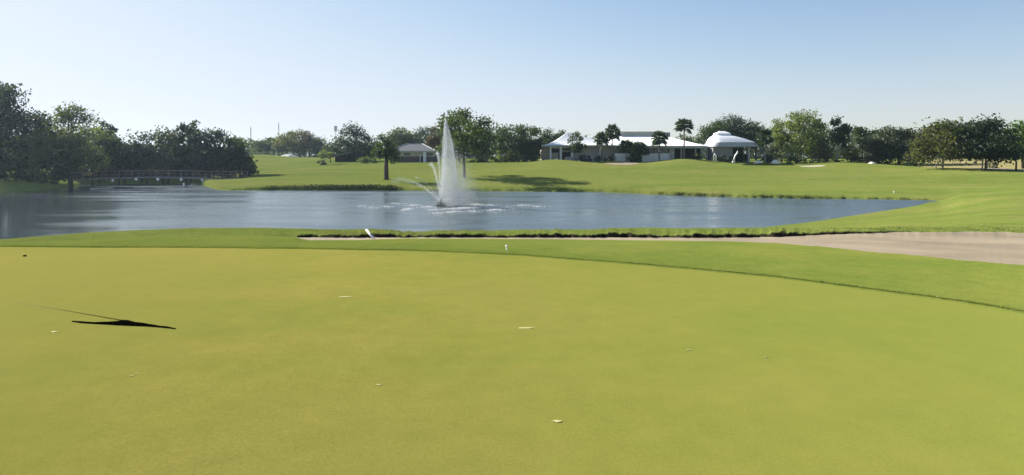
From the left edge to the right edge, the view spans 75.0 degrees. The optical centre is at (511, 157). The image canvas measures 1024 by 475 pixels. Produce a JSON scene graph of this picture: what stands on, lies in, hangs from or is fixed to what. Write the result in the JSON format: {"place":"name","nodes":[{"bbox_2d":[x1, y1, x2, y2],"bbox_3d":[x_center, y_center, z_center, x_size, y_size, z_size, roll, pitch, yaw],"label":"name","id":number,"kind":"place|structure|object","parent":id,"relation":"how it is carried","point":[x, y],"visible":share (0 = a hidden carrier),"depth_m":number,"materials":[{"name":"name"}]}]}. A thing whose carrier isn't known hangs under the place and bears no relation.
{"place":"outdoors","nodes":[
{"label":"outdoors","id":0,"kind":"place"},
{"bbox_2d":[274,229,494,235],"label":"dead grass","id":1,"kind":"structure","parent":0,"point":[379,230],"depth_m":19.23,"materials":[{"name":"green plant"}]},
{"bbox_2d":[0,184,935,238],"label":"pond water","id":2,"kind":"structure","parent":0,"point":[79,209],"depth_m":58.07,"materials":[{"name":"blue liquid"}]},
{"bbox_2d":[359,120,541,213],"bbox_3d":[-5.544,0.509,62.729,13.654,8.383,15.274,0,0,-44],"label":"fountain","id":3,"kind":"object","parent":2,"relation":"on","point":[445,191],"visible":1,"depth_m":63.37,"materials":[{"name":"white liquid"}]},
{"bbox_2d":[234,183,926,199],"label":"shore sedge","id":4,"kind":"object","parent":2,"relation":"on","point":[376,185],"visible":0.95,"depth_m":93.28,"materials":[{"name":"green plant"}]},
{"bbox_2d":[0,247,1023,474],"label":"putting green","id":5,"kind":"object","parent":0,"point":[269,361],"visible":1,"depth_m":5.04,"materials":[{"name":"green plant"}]},
{"bbox_2d":[11,301,175,328],"bbox_3d":[-4.444,1.605,6.742,2.724,0.023,0.274,0,0,25],"label":"golf flag","id":6,"kind":"object","parent":5,"relation":"on","point":[125,322],"visible":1,"depth_m":6.45,"materials":[{"name":"black fabric"}]},
{"bbox_2d":[0,155,1023,242],"bbox_3d":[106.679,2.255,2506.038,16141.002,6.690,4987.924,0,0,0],"label":"ground","id":7,"kind":"structure","parent":0,"point":[971,198],"depth_m":96.12,"materials":[{"name":"green plant"}]},
{"bbox_2d":[0,152,37,181],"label":"undergrowth bush","id":8,"kind":"object","parent":7,"relation":"on","point":[6,165],"visible":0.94,"depth_m":101.35,"materials":[{"name":"green plant"}]},
{"bbox_2d":[0,81,47,178],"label":"broadleaf tree","id":9,"kind":"object","parent":7,"relation":"on","point":[11,121],"visible":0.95,"depth_m":102.86,"materials":[{"name":"green plant"}]},
{"bbox_2d":[6,127,57,178],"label":"broadleaf tree","id":10,"kind":"object","parent":7,"relation":"on","point":[34,152],"visible":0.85,"depth_m":102.59,"materials":[{"name":"green plant"}]},
{"bbox_2d":[5,110,66,178],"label":"broadleaf tree","id":11,"kind":"object","parent":7,"relation":"on","point":[43,119],"visible":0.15,"depth_m":107.75,"materials":[{"name":"green plant"}]},
{"bbox_2d":[17,158,72,183],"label":"undergrowth bush","id":12,"kind":"object","parent":7,"relation":"on","point":[53,174],"visible":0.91,"depth_m":102.40,"materials":[{"name":"green plant"}]},
{"bbox_2d":[48,162,95,177],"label":"undergrowth bush","id":13,"kind":"object","parent":7,"relation":"on","point":[92,168],"visible":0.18,"depth_m":117.92,"materials":[{"name":"green plant"}]},
{"bbox_2d":[31,100,113,186],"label":"sparse tree","id":14,"kind":"object","parent":7,"relation":"on","point":[72,141],"visible":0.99,"depth_m":104.97,"materials":[{"name":"green plant"}]},
{"bbox_2d":[64,170,95,178],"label":"undergrowth bush","id":15,"kind":"object","parent":7,"relation":"on","point":[75,174],"visible":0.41,"depth_m":116.83,"materials":[{"name":"green plant"}]},
{"bbox_2d":[65,126,124,173],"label":"broadleaf tree","id":16,"kind":"object","parent":7,"relation":"on","point":[109,166],"visible":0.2,"depth_m":119.73,"materials":[{"name":"green plant"}]},
{"bbox_2d":[99,121,118,170],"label":"broadleaf tree","id":17,"kind":"object","parent":7,"relation":"on","point":[111,128],"visible":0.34,"depth_m":123.75,"materials":[{"name":"green plant"}]},
{"bbox_2d":[95,168,123,177],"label":"undergrowth bush","id":18,"kind":"object","parent":7,"relation":"on","point":[97,174],"visible":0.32,"depth_m":117.93,"materials":[{"name":"green plant"}]},
{"bbox_2d":[93,133,146,171],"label":"broadleaf tree","id":19,"kind":"object","parent":7,"relation":"on","point":[117,148],"visible":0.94,"depth_m":117.92,"materials":[{"name":"green plant"}]},
{"bbox_2d":[111,129,163,174],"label":"broadleaf tree","id":20,"kind":"object","parent":7,"relation":"on","point":[139,151],"visible":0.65,"depth_m":119.97,"materials":[{"name":"green plant"}]},
{"bbox_2d":[73,170,247,185],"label":"footbridge","id":21,"kind":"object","parent":7,"relation":"on","point":[162,174],"visible":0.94,"depth_m":112.42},
{"bbox_2d":[136,125,188,169],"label":"broadleaf tree","id":22,"kind":"object","parent":7,"relation":"on","point":[167,161],"visible":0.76,"depth_m":121.67,"materials":[{"name":"green plant"}]},
{"bbox_2d":[148,169,180,178],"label":"undergrowth bush","id":23,"kind":"object","parent":7,"relation":"on","point":[164,169],"visible":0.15,"depth_m":119.36,"materials":[{"name":"green plant"}]},
{"bbox_2d":[168,119,205,166],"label":"broadleaf tree","id":24,"kind":"object","parent":7,"relation":"on","point":[186,129],"visible":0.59,"depth_m":123.13,"materials":[{"name":"green plant"}]},
{"bbox_2d":[176,169,207,176],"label":"undergrowth bush","id":25,"kind":"object","parent":7,"relation":"on","point":[188,173],"visible":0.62,"depth_m":117.74,"materials":[{"name":"green plant"}]},
{"bbox_2d":[179,127,233,176],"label":"broadleaf tree","id":26,"kind":"object","parent":7,"relation":"on","point":[201,141],"visible":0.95,"depth_m":120.77,"materials":[{"name":"green plant"}]},
{"bbox_2d":[208,132,250,172],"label":"broadleaf tree","id":27,"kind":"object","parent":7,"relation":"on","point":[235,139],"visible":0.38,"depth_m":122.92,"materials":[{"name":"green plant"}]},
{"bbox_2d":[218,159,249,177],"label":"undergrowth bush","id":28,"kind":"object","parent":7,"relation":"on","point":[232,170],"visible":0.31,"depth_m":121.41,"materials":[{"name":"green plant"}]},
{"bbox_2d":[224,142,257,175],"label":"broadleaf tree","id":29,"kind":"object","parent":7,"relation":"on","point":[234,162],"visible":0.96,"depth_m":120.47,"materials":[{"name":"green plant"}]},
{"bbox_2d":[239,156,259,176],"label":"shrub","id":30,"kind":"object","parent":7,"relation":"on","point":[252,168],"visible":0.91,"depth_m":120.84,"materials":[{"name":"green plant"}]},
{"bbox_2d":[246,139,273,154],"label":"broadleaf tree","id":31,"kind":"object","parent":7,"relation":"on","point":[258,148],"visible":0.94,"depth_m":244.43,"materials":[{"name":"green plant"}]},
{"bbox_2d":[257,137,288,154],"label":"broadleaf tree","id":32,"kind":"object","parent":7,"relation":"on","point":[271,149],"visible":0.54,"depth_m":243.47,"materials":[{"name":"green plant"}]},
{"bbox_2d":[270,129,312,154],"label":"broadleaf tree","id":33,"kind":"object","parent":7,"relation":"on","point":[286,140],"visible":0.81,"depth_m":239.16,"materials":[{"name":"green plant"}]},
{"bbox_2d":[291,129,324,156],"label":"broadleaf tree","id":34,"kind":"object","parent":7,"relation":"on","point":[305,135],"visible":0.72,"depth_m":238.42,"materials":[{"name":"green plant"}]},
{"bbox_2d":[309,137,326,156],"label":"broadleaf tree","id":35,"kind":"object","parent":7,"relation":"on","point":[316,143],"visible":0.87,"depth_m":234.84,"materials":[{"name":"green plant"}]},
{"bbox_2d":[318,149,332,162],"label":"ornamental tree","id":36,"kind":"object","parent":7,"relation":"on","point":[322,153],"visible":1,"depth_m":149.44,"materials":[{"name":"green plant"}]},
{"bbox_2d":[318,143,341,154],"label":"broadleaf tree","id":37,"kind":"object","parent":7,"relation":"on","point":[323,147],"visible":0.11,"depth_m":170.99,"materials":[{"name":"green plant"}]},
{"bbox_2d":[328,152,356,162],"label":"open shed","id":38,"kind":"structure","parent":7,"relation":"on","point":[339,158],"depth_m":164.20,"materials":[{"name":"grey"}]},
{"bbox_2d":[317,120,376,160],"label":"broadleaf tree","id":39,"kind":"object","parent":7,"relation":"on","point":[345,145],"visible":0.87,"depth_m":163.58,"materials":[{"name":"green plant"}]},
{"bbox_2d":[357,157,369,162],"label":"shrub","id":40,"kind":"object","parent":7,"relation":"on","point":[364,159],"visible":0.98,"depth_m":148.88,"materials":[{"name":"green plant"}]},
{"bbox_2d":[358,141,384,160],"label":"broadleaf tree","id":41,"kind":"object","parent":7,"relation":"on","point":[369,145],"visible":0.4,"depth_m":166.71,"materials":[{"name":"green plant"}]},
{"bbox_2d":[371,134,402,179],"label":"short tree","id":42,"kind":"object","parent":7,"relation":"on","point":[387,148],"visible":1,"depth_m":102.71,"materials":[{"name":"green plant"}]},
{"bbox_2d":[382,126,418,146],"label":"broadleaf tree","id":43,"kind":"object","parent":7,"relation":"on","point":[400,138],"visible":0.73,"depth_m":192.80,"materials":[{"name":"green plant"}]},
{"bbox_2d":[390,143,438,162],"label":"pavilion","id":44,"kind":"structure","parent":7,"relation":"on","point":[415,152],"depth_m":150.04,"materials":[{"name":"grey"}]},
{"bbox_2d":[405,126,439,147],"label":"broadleaf tree","id":45,"kind":"object","parent":7,"relation":"on","point":[424,133],"visible":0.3,"depth_m":197.95,"materials":[{"name":"green plant"}]},
{"bbox_2d":[423,126,442,161],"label":"broadleaf tree","id":46,"kind":"object","parent":7,"relation":"on","point":[433,140],"visible":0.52,"depth_m":155.59,"materials":[{"name":"green plant"}]},
{"bbox_2d":[436,124,471,160],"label":"broadleaf tree","id":47,"kind":"object","parent":7,"relation":"on","point":[466,153],"visible":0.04,"depth_m":164.19,"materials":[{"name":"green plant"}]},
{"bbox_2d":[432,107,497,177],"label":"broadleaf tree","id":48,"kind":"object","parent":7,"relation":"on","point":[473,143],"visible":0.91,"depth_m":104.17,"materials":[{"name":"green plant"}]},
{"bbox_2d":[475,154,491,162],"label":"shrub","id":49,"kind":"object","parent":7,"relation":"on","point":[481,159],"visible":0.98,"depth_m":149.49,"materials":[{"name":"green plant"}]},
{"bbox_2d":[471,126,505,161],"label":"broadleaf tree","id":50,"kind":"object","parent":7,"relation":"on","point":[487,142],"visible":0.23,"depth_m":158.73,"materials":[{"name":"green plant"}]},
{"bbox_2d":[490,150,508,161],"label":"flowering shrub","id":51,"kind":"object","parent":7,"relation":"on","point":[499,157],"visible":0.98,"depth_m":149.77,"materials":[{"name":"green plant"}]},
{"bbox_2d":[2,125,1016,170],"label":"woodland","id":52,"kind":"object","parent":7,"relation":"on","point":[760,150],"visible":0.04,"depth_m":271.31,"materials":[{"name":"green plant"}]},
{"bbox_2d":[486,123,534,160],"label":"broadleaf tree","id":53,"kind":"object","parent":7,"relation":"on","point":[507,136],"visible":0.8,"depth_m":154.19,"materials":[{"name":"green plant"}]},
{"bbox_2d":[504,148,522,161],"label":"flowering shrub","id":54,"kind":"object","parent":7,"relation":"on","point":[513,155],"visible":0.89,"depth_m":150.38,"materials":[{"name":"green plant"}]},
{"bbox_2d":[523,150,539,161],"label":"clipped bush","id":55,"kind":"object","parent":7,"relation":"on","point":[531,158],"visible":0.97,"depth_m":149.52,"materials":[{"name":"green plant"}]},
{"bbox_2d":[516,126,548,158],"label":"broadleaf tree","id":56,"kind":"object","parent":7,"relation":"on","point":[535,132],"visible":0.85,"depth_m":153.31,"materials":[{"name":"green plant"}]},
{"bbox_2d":[540,127,558,144],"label":"broadleaf tree","id":57,"kind":"object","parent":7,"relation":"on","point":[545,135],"visible":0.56,"depth_m":184.10,"materials":[{"name":"green plant"}]},
{"bbox_2d":[553,129,565,137],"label":"broadleaf tree","id":58,"kind":"object","parent":7,"relation":"on","point":[559,135],"visible":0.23,"depth_m":186.22,"materials":[{"name":"green plant"}]},
{"bbox_2d":[567,131,587,160],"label":"broadleaf tree","id":59,"kind":"object","parent":7,"relation":"on","point":[577,146],"visible":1,"depth_m":148.60,"materials":[{"name":"green plant"}]},
{"bbox_2d":[575,154,591,161],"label":"clipped bush","id":60,"kind":"object","parent":7,"relation":"on","point":[584,159],"visible":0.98,"depth_m":148.77,"materials":[{"name":"green plant"}]},
{"bbox_2d":[594,131,609,160],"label":"palm tree","id":61,"kind":"object","parent":7,"relation":"on","point":[599,136],"visible":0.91,"depth_m":149.73,"materials":[{"name":"green plant"}]},
{"bbox_2d":[297,230,909,236],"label":"lip grass","id":62,"kind":"structure","parent":7,"relation":"on","point":[596,234],"depth_m":18.51,"materials":[{"name":"green plant"}]},
{"bbox_2d":[603,154,616,160],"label":"clipped bush","id":63,"kind":"object","parent":7,"relation":"on","point":[609,157],"visible":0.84,"depth_m":147.84,"materials":[{"name":"green plant"}]},
{"bbox_2d":[603,123,621,156],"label":"palm tree","id":64,"kind":"object","parent":7,"relation":"on","point":[611,130],"visible":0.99,"depth_m":148.48,"materials":[{"name":"green plant"}]},
{"bbox_2d":[596,161,637,164],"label":"bunker","id":65,"kind":"object","parent":7,"relation":"on","point":[615,162],"visible":0.95,"depth_m":138.40},
{"bbox_2d":[615,153,629,161],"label":"garden wall","id":66,"kind":"structure","parent":7,"relation":"on","point":[620,157],"depth_m":150.00,"materials":[{"name":"white paint"}]},
{"bbox_2d":[540,131,709,161],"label":"clubhouse","id":67,"kind":"structure","parent":7,"relation":"on","point":[560,148],"depth_m":152.60,"materials":[{"name":"grey paint"}]},
{"bbox_2d":[616,139,635,161],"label":"palm tree","id":68,"kind":"object","parent":7,"relation":"on","point":[627,144],"visible":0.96,"depth_m":148.17,"materials":[{"name":"green plant"}]},
{"bbox_2d":[627,151,641,161],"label":"shrub","id":69,"kind":"object","parent":7,"relation":"on","point":[635,155],"visible":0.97,"depth_m":148.12,"materials":[{"name":"green plant"}]},
{"bbox_2d":[630,141,647,157],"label":"palm tree","id":70,"kind":"object","parent":7,"relation":"on","point":[639,146],"visible":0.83,"depth_m":149.23,"materials":[{"name":"green plant"}]},
{"bbox_2d":[651,130,668,160],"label":"palm tree","id":71,"kind":"object","parent":7,"relation":"on","point":[660,136],"visible":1,"depth_m":148.25,"materials":[{"name":"green plant"}]},
{"bbox_2d":[673,118,694,158],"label":"palm tree","id":72,"kind":"object","parent":7,"relation":"on","point":[682,125],"visible":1,"depth_m":146.35,"materials":[{"name":"green plant"}]},
{"bbox_2d":[691,153,702,159],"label":"shrub","id":73,"kind":"object","parent":7,"relation":"on","point":[694,155],"visible":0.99,"depth_m":148.86,"materials":[{"name":"green plant"}]},
{"bbox_2d":[695,119,736,147],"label":"broadleaf tree","id":74,"kind":"object","parent":7,"relation":"on","point":[709,131],"visible":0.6,"depth_m":186.82,"materials":[{"name":"green plant"}]},
{"bbox_2d":[711,154,732,161],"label":"shrub","id":75,"kind":"object","parent":7,"relation":"on","point":[725,159],"visible":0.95,"depth_m":146.66,"materials":[{"name":"green plant"}]},
{"bbox_2d":[705,131,759,162],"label":"pavilion","id":76,"kind":"structure","parent":7,"relation":"on","point":[718,143],"depth_m":149.00,"materials":[{"name":"white fabric"}]},
{"bbox_2d":[712,113,755,149],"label":"broadleaf tree","id":77,"kind":"object","parent":7,"relation":"on","point":[732,122],"visible":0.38,"depth_m":189.83,"materials":[{"name":"green plant"}]},
{"bbox_2d":[735,151,747,161],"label":"shrub","id":78,"kind":"object","parent":7,"relation":"on","point":[741,158],"visible":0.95,"depth_m":151.65,"materials":[{"name":"green plant"}]},
{"bbox_2d":[740,120,764,159],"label":"broadleaf tree","id":79,"kind":"object","parent":7,"relation":"on","point":[753,131],"visible":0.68,"depth_m":185.53,"materials":[{"name":"green plant"}]},
{"bbox_2d":[755,128,774,162],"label":"palm tree","id":80,"kind":"object","parent":7,"relation":"on","point":[764,140],"visible":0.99,"depth_m":147.53,"materials":[{"name":"green plant"}]},
{"bbox_2d":[740,163,799,166],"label":"bunker","id":81,"kind":"object","parent":7,"relation":"on","point":[774,165],"visible":0.97,"depth_m":136.85},
{"bbox_2d":[763,143,786,162],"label":"shrub","id":82,"kind":"object","parent":7,"relation":"on","point":[771,156],"visible":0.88,"depth_m":152.46,"materials":[{"name":"green plant"}]},
{"bbox_2d":[769,117,793,161],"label":"broadleaf tree","id":83,"kind":"object","parent":7,"relation":"on","point":[778,124],"visible":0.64,"depth_m":157.24,"materials":[{"name":"green plant"}]},
{"bbox_2d":[781,154,799,163],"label":"shrub","id":84,"kind":"object","parent":7,"relation":"on","point":[791,159],"visible":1,"depth_m":148.46,"materials":[{"name":"green plant"}]},
{"bbox_2d":[767,109,831,162],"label":"broadleaf tree","id":85,"kind":"object","parent":7,"relation":"on","point":[805,141],"visible":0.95,"depth_m":153.15,"materials":[{"name":"green plant"}]},
{"bbox_2d":[795,158,824,162],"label":"hedge bush","id":86,"kind":"object","parent":7,"relation":"on","point":[815,159],"visible":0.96,"depth_m":149.09,"materials":[{"name":"green plant"}]},
{"bbox_2d":[803,121,836,155],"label":"broadleaf tree","id":87,"kind":"object","parent":7,"relation":"on","point":[825,139],"visible":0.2,"depth_m":168.65,"materials":[{"name":"green plant"}]},
{"bbox_2d":[808,140,835,162],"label":"shrub","id":88,"kind":"object","parent":7,"relation":"on","point":[823,156],"visible":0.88,"depth_m":152.37,"materials":[{"name":"green plant"}]},
{"bbox_2d":[828,115,853,159],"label":"broadleaf tree","id":89,"kind":"object","parent":7,"relation":"on","point":[839,133],"visible":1,"depth_m":149.33,"materials":[{"name":"green plant"}]},
{"bbox_2d":[840,142,862,161],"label":"shrub","id":90,"kind":"object","parent":7,"relation":"on","point":[848,153],"visible":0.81,"depth_m":153.45,"materials":[{"name":"green plant"}]},
{"bbox_2d":[846,157,872,162],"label":"hedge bush","id":91,"kind":"object","parent":7,"relation":"on","point":[852,159],"visible":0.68,"depth_m":150.20,"materials":[{"name":"green plant"}]},
{"bbox_2d":[847,126,875,159],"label":"broadleaf tree","id":92,"kind":"object","parent":7,"relation":"on","point":[858,133],"visible":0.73,"depth_m":157.29,"materials":[{"name":"green plant"}]},
{"bbox_2d":[862,136,884,162],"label":"broadleaf tree","id":93,"kind":"object","parent":7,"relation":"on","point":[869,158],"visible":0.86,"depth_m":147.34,"materials":[{"name":"green plant"}]},
{"bbox_2d":[857,125,929,164],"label":"broadleaf tree","id":94,"kind":"object","parent":7,"relation":"on","point":[895,148],"visible":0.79,"depth_m":145.81,"materials":[{"name":"green plant"}]},
{"bbox_2d":[905,162,923,166],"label":"shrub","id":95,"kind":"object","parent":7,"relation":"on","point":[910,163],"visible":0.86,"depth_m":137.97,"materials":[{"name":"green plant"}]},
{"bbox_2d":[902,116,992,168],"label":"broadleaf tree","id":96,"kind":"object","parent":7,"relation":"on","point":[937,133],"visible":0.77,"depth_m":121.35,"materials":[{"name":"green plant"}]},
{"bbox_2d":[935,113,1023,169],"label":"broadleaf tree","id":97,"kind":"object","parent":7,"relation":"on","point":[998,146],"visible":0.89,"depth_m":117.31,"materials":[{"name":"green plant"}]},
{"bbox_2d":[0,236,1023,313],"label":"fringe","id":98,"kind":"object","parent":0,"point":[1001,284],"visible":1,"depth_m":10.92,"materials":[{"name":"green plant"}]},
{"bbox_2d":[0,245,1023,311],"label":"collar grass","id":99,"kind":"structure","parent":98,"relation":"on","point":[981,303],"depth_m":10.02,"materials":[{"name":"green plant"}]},
{"bbox_2d":[0,0,1023,157],"label":"sky","id":100,"kind":"structure","parent":0,"point":[584,67],"materials":[{"name":"blue"}]},
{"bbox_2d":[297,232,887,237],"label":"bank soil","id":101,"kind":"structure","parent":0,"point":[781,234],"depth_m":18.44,"materials":[{"name":"brown soil"}]},
{"bbox_2d":[186,221,1022,235],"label":"bank grass","id":102,"kind":"structure","parent":0,"point":[601,229],"depth_m":19.92,"materials":[{"name":"green plant"}]},
{"bbox_2d":[295,231,1023,264],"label":"bunker sand","id":103,"kind":"structure","parent":0,"point":[1000,247],"depth_m":15.59,"materials":[{"name":"beige sand"}]},
{"bbox_2d":[868,226,1023,231],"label":"ragged grass","id":104,"kind":"structure","parent":0,"point":[950,229],"depth_m":20.36,"materials":[{"name":"green plant"}]},
{"bbox_2d":[923,159,1020,169],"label":"dry field","id":105,"kind":"structure","parent":0,"point":[977,166],"depth_m":140.41,"materials":[{"name":"plant"}]},
{"bbox_2d":[908,125,932,163],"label":"broadleaf tree","id":106,"kind":"object","parent":105,"relation":"on","point":[918,136],"visible":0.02,"depth_m":150.55,"materials":[{"name":"green plant"}]},
{"bbox_2d":[987,162,998,167],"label":"shrub","id":107,"kind":"object","parent":105,"relation":"on","point":[993,165],"visible":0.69,"depth_m":125.74,"materials":[{"name":"green plant"}]},
{"bbox_2d":[1001,119,1023,168],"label":"broadleaf tree","id":108,"kind":"object","parent":105,"relation":"on","point":[1016,126],"visible":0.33,"depth_m":123.57,"materials":[{"name":"green plant"}]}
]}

